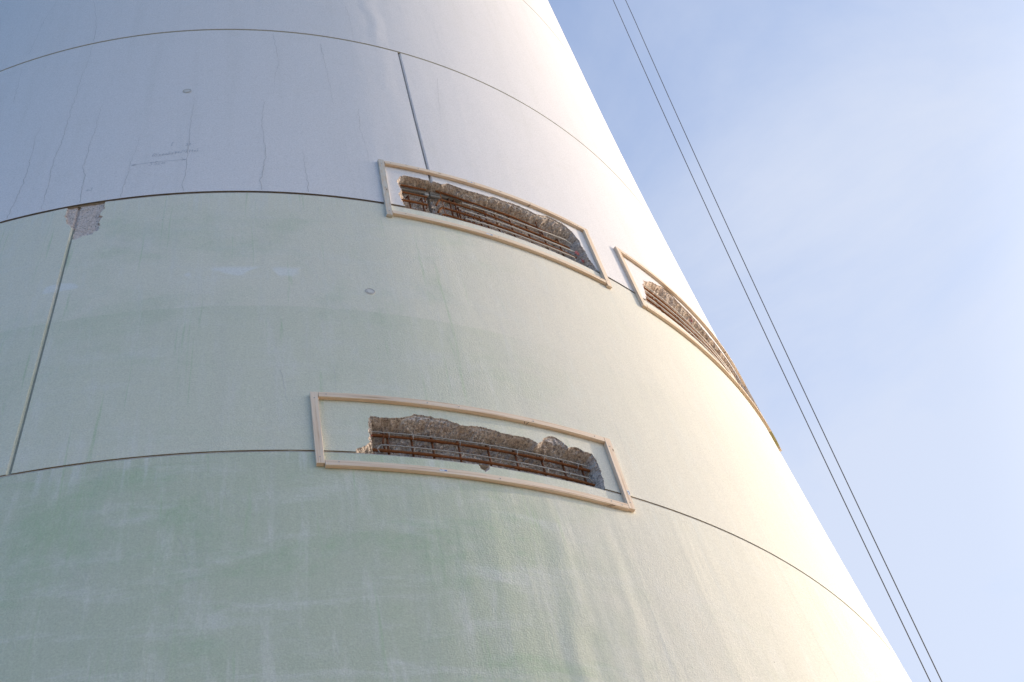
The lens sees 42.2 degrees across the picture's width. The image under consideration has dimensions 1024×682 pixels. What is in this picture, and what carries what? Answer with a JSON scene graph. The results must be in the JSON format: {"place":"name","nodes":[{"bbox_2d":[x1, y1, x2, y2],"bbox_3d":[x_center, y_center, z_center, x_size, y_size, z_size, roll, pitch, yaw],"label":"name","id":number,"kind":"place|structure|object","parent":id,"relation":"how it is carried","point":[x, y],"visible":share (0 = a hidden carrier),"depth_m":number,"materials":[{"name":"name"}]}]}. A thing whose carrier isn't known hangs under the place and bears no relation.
{"place":"outdoors","nodes":[
{"label":"outdoors","id":0,"kind":"place"},
{"bbox_2d":[548,0,1023,681],"label":"sky","id":1,"kind":"structure","parent":0,"point":[862,161],"materials":[{"name":"blue"}]},
{"label":"ground","id":2,"kind":"structure","parent":0,"visible":0},
{"bbox_2d":[0,0,910,681],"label":"concrete tower","id":3,"kind":"structure","parent":2,"relation":"on","point":[216,266],"depth_m":10.74,"materials":[{"name":"white concrete"}]},
{"bbox_2d":[310,391,634,512],"bbox_3d":[-0.270,0.800,9.911,2.463,0.863,0.223,10,-52,-19],"label":"batten frame","id":4,"kind":"object","parent":3,"relation":"attached to","point":[626,505],"visible":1,"depth_m":9.87,"materials":[{"name":"brown wood"}]},
{"bbox_2d":[372,431,595,485],"bbox_3d":[-0.212,0.872,10.018,1.892,0.505,0.172,11,-53,-20],"label":"rebar cage","id":5,"kind":"object","parent":3,"relation":"in","point":[387,436],"visible":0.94,"depth_m":9.95,"materials":[{"name":"metal"}]},
{"bbox_2d":[400,184,576,260],"bbox_3d":[-0.225,-1.169,13.336,2.008,0.616,0.194,16,-54,-23],"label":"rebar cage","id":6,"kind":"object","parent":3,"relation":"in","point":[440,197],"visible":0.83,"depth_m":13.33,"materials":[{"name":"rusty steel"},{"name":"steel"}]},
{"bbox_2d":[377,159,611,288],"bbox_3d":[-0.159,-1.214,13.274,2.474,1.125,0.231,17,-55,-23],"label":"batten frame","id":7,"kind":"object","parent":3,"relation":"attached to","point":[391,213],"visible":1,"depth_m":13.22,"materials":[{"name":"brown wood"}]},
{"bbox_2d":[644,285,735,379],"bbox_3d":[2.089,0.080,14.829,0.181,0.558,2.235,-34,-52,18],"label":"rebar cage","id":8,"kind":"object","parent":3,"relation":"in","point":[695,334],"visible":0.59,"depth_m":14.61,"materials":[{"name":"rusty steel"}]},
{"bbox_2d":[614,246,781,451],"bbox_3d":[2.160,0.071,14.854,0.283,1.162,2.967,-34,-52,18],"label":"batten frame","id":9,"kind":"object","parent":3,"relation":"attached to","point":[620,253],"visible":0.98,"depth_m":14.55,"materials":[{"name":"brown wood"}]},
{"bbox_2d":[613,0,930,681],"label":"steel rope","id":10,"kind":"object","parent":3,"relation":"hanging from","point":[785,376],"visible":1,"depth_m":17.17,"materials":[{"name":"grey metal"}]},
{"bbox_2d":[625,0,941,681],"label":"steel rope","id":11,"kind":"object","parent":3,"relation":"hanging from","point":[797,376],"visible":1,"depth_m":17.18,"materials":[{"name":"grey metal"}]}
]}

